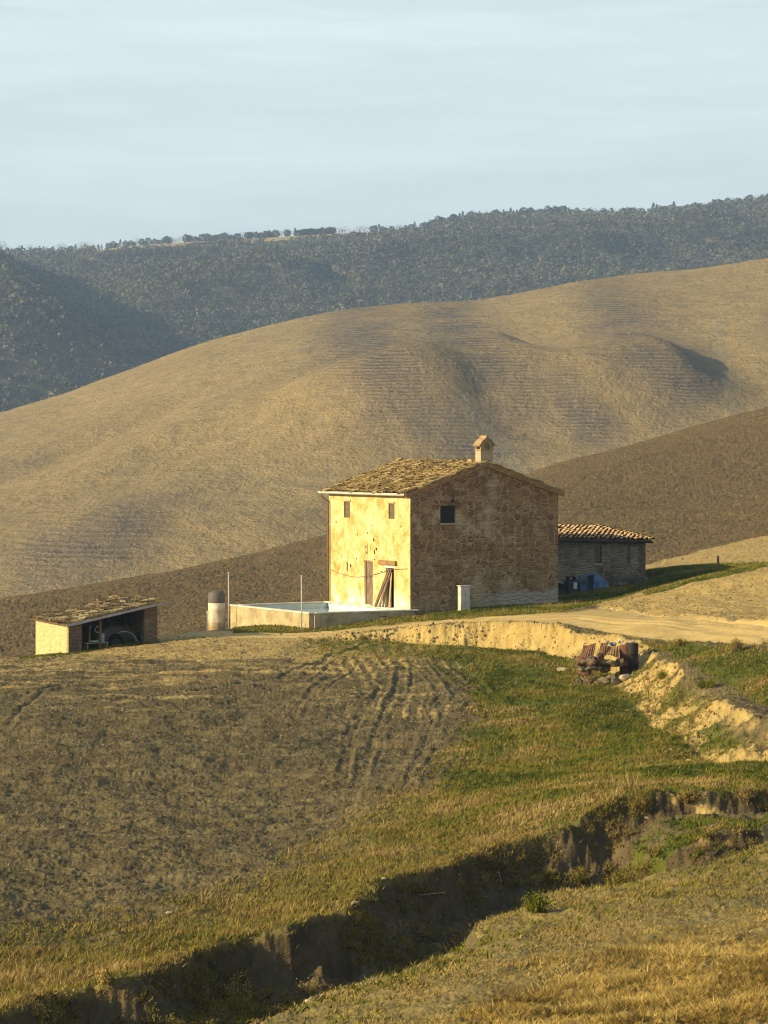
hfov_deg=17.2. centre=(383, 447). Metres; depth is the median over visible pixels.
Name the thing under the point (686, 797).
dry shrub
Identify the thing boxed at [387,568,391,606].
broken door leaf
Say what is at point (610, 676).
rubble stone
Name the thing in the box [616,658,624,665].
rubble stone
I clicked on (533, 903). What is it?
bush
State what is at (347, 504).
window
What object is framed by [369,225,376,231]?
evergreen tree
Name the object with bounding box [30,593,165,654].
open shed
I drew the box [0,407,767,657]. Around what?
dark hill
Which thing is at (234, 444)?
dry grass hill
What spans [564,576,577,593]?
wheelie bin
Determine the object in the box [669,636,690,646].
dry shrub
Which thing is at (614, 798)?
bare bush
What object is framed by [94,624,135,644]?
tractor
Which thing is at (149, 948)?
dry shrub
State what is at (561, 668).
loose stone
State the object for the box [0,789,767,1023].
ravine ground
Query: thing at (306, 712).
soil clods
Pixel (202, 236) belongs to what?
evergreen tree
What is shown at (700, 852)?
green undergrowth
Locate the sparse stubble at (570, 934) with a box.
[0,410,767,1023]
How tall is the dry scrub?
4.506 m
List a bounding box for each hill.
[0,200,767,409]
[0,258,767,598]
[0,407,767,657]
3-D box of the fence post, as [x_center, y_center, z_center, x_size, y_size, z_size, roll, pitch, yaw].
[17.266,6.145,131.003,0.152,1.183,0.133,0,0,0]
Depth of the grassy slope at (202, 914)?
67.45 m
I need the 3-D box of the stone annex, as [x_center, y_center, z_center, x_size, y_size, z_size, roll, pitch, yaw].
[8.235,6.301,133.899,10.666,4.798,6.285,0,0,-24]
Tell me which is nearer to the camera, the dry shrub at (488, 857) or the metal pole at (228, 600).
the dry shrub at (488, 857)
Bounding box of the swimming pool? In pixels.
[230,601,418,628]
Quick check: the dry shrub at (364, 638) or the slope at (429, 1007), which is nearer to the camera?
the slope at (429, 1007)
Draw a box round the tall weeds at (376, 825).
[0,583,767,1008]
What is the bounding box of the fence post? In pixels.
[717,555,719,571]
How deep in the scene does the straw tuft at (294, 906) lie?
56.47 m
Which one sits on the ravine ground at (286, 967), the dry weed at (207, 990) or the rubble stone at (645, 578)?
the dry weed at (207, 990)
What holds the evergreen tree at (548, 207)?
on the hill at (16, 368)
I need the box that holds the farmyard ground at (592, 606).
[209,582,670,632]
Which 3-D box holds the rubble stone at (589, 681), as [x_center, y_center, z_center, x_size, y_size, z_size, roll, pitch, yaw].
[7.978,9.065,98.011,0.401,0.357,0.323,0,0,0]
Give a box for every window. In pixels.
[342,500,350,517]
[387,502,394,518]
[440,505,455,524]
[593,546,602,564]
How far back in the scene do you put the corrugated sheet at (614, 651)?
98.62 m
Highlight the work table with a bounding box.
[82,642,107,649]
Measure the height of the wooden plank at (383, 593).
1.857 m
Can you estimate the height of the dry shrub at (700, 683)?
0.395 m
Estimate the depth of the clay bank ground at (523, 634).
104.97 m
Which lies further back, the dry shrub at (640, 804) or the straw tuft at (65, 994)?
the dry shrub at (640, 804)
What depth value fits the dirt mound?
115.17 m
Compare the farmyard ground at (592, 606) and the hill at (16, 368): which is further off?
the hill at (16, 368)
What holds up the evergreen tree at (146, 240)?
on the hill at (16, 368)
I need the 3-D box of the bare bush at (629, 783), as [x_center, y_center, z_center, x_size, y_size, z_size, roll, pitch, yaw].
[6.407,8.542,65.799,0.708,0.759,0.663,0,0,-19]
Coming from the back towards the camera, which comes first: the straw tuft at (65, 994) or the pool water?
the pool water
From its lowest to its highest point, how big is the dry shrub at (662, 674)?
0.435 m
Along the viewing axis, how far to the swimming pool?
120.39 m
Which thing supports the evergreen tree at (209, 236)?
on the hill at (16, 368)
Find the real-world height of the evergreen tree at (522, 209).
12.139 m
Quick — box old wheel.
[108,634,123,645]
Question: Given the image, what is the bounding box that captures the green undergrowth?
[661,815,767,865]
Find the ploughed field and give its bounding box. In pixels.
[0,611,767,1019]
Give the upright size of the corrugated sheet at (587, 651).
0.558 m
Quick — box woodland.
[0,194,767,411]
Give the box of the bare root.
[419,892,444,895]
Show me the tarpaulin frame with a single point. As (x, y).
(589, 584)
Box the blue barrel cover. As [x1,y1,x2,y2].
[585,573,608,588]
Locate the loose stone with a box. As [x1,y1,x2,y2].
[557,667,567,671]
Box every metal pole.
[227,572,228,628]
[300,575,301,629]
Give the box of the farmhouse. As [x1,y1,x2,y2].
[318,436,565,613]
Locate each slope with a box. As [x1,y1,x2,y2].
[0,640,767,1023]
[259,843,767,1023]
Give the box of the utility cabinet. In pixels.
[457,585,470,610]
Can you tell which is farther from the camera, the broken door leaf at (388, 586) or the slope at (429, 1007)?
the broken door leaf at (388, 586)
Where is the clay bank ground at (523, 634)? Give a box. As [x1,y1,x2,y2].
[349,620,767,853]
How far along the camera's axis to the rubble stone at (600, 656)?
98.01 m
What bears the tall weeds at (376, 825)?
on the ravine ground at (286, 967)
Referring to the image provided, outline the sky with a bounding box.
[0,0,767,252]
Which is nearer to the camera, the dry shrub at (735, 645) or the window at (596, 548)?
the dry shrub at (735, 645)
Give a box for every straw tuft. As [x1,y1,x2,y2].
[32,1001,50,1020]
[54,985,77,1004]
[88,965,118,984]
[235,919,241,926]
[289,903,297,911]
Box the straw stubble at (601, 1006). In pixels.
[401,914,767,1023]
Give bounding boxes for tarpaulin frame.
[576,574,594,591]
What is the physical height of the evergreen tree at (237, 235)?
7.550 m
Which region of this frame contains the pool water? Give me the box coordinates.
[287,608,349,611]
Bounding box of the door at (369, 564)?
[366,560,372,603]
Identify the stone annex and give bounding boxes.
[558,524,654,588]
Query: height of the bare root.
0.116 m
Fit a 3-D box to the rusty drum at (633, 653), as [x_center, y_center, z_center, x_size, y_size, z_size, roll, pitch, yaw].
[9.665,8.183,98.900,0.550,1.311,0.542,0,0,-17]
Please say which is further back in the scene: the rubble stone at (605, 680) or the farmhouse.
the farmhouse
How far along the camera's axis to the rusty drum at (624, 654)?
98.69 m
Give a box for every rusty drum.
[620,643,627,674]
[626,641,638,673]
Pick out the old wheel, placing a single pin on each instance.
(116, 638)
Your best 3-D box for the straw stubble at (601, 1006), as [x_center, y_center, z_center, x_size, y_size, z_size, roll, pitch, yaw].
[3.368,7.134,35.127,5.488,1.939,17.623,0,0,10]
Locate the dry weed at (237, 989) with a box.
[222,972,251,998]
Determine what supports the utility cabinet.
on the farmyard ground at (592, 606)
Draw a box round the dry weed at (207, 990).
[195,984,214,999]
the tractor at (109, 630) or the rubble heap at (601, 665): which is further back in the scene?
the tractor at (109, 630)
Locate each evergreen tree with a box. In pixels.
[138,238,144,244]
[144,238,151,244]
[162,236,169,242]
[182,234,190,241]
[199,233,206,240]
[204,233,211,240]
[234,233,240,238]
[262,231,270,237]
[272,230,279,236]
[284,229,290,235]
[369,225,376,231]
[435,215,444,223]
[519,207,528,213]
[544,204,551,215]
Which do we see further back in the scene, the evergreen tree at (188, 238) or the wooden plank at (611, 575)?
the evergreen tree at (188, 238)
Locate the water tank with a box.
[206,589,224,630]
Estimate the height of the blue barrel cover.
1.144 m
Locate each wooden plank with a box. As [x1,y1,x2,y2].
[374,568,389,606]
[378,570,390,606]
[388,572,392,607]
[605,570,617,580]
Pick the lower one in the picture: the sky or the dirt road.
the dirt road
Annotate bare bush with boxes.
[603,785,626,800]
[621,765,638,789]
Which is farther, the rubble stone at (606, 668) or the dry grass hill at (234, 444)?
the dry grass hill at (234, 444)
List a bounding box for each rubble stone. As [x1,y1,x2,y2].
[576,666,591,675]
[580,658,596,664]
[586,665,596,669]
[586,678,594,684]
[594,678,603,683]
[596,653,604,660]
[598,659,615,663]
[600,677,608,683]
[601,666,610,670]
[606,674,614,683]
[610,677,621,684]
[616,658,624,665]
[619,674,630,681]
[641,576,648,582]
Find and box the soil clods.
[0,410,767,1023]
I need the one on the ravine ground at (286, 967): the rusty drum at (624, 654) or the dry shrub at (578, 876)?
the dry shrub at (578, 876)
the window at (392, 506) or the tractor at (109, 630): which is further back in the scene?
the window at (392, 506)
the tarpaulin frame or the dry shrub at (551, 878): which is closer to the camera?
the dry shrub at (551, 878)
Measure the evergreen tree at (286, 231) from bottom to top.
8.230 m
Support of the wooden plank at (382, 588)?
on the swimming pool
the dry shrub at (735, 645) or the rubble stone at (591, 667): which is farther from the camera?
the rubble stone at (591, 667)
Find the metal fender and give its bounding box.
[116,630,137,641]
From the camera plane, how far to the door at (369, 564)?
123.58 m
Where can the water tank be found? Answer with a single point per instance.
(215, 612)
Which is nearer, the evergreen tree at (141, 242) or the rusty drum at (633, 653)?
the rusty drum at (633, 653)
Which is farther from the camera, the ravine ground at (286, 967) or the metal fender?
the metal fender
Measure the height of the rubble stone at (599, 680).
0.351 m
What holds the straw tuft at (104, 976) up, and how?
on the grassy slope at (202, 914)
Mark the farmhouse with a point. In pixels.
(430, 534)
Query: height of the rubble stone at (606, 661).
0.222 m
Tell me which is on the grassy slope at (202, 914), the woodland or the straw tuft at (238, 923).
the straw tuft at (238, 923)
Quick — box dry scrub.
[25,639,767,1023]
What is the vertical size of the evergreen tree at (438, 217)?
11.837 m
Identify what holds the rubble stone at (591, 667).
on the rubble stone at (585, 673)
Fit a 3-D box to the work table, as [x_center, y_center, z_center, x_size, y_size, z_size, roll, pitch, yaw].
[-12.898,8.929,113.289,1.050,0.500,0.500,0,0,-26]
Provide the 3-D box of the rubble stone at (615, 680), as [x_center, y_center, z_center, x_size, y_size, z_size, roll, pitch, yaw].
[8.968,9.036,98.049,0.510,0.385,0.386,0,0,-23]
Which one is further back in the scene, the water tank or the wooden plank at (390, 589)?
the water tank
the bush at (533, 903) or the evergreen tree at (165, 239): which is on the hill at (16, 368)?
the evergreen tree at (165, 239)
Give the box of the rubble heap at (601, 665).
[597,660,626,666]
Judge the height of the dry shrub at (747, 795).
0.505 m
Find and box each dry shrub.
[141,942,157,952]
[356,634,370,640]
[479,851,499,865]
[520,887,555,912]
[538,868,563,883]
[564,862,591,882]
[620,793,657,810]
[656,670,666,679]
[666,787,705,803]
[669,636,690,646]
[696,679,706,688]
[702,679,718,688]
[729,638,744,650]
[731,781,758,800]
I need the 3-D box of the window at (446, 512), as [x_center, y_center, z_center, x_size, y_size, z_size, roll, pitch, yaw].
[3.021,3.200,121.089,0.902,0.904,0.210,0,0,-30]
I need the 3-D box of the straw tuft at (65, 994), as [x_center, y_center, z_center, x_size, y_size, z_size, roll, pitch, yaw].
[-6.012,10.253,47.448,0.636,0.437,0.613,0,0,0]
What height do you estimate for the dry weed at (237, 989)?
0.662 m
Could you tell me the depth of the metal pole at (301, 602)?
117.32 m
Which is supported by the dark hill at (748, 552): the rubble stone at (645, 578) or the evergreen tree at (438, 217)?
the rubble stone at (645, 578)
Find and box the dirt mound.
[596,563,767,623]
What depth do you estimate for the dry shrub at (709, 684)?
89.53 m
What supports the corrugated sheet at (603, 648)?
on the corrugated sheet at (614, 651)
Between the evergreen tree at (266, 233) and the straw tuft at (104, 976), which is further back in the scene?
the evergreen tree at (266, 233)
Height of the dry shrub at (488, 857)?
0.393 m
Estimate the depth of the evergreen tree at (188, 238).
2198.39 m
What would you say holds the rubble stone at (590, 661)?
on the rubble stone at (591, 667)
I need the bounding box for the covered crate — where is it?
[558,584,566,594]
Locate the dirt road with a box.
[157,606,767,645]
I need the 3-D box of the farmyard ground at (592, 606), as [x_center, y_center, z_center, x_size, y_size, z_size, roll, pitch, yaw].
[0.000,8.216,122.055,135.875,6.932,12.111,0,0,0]
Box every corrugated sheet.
[579,643,595,658]
[599,642,607,655]
[606,646,619,657]
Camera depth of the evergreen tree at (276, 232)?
2198.82 m
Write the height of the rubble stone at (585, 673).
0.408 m

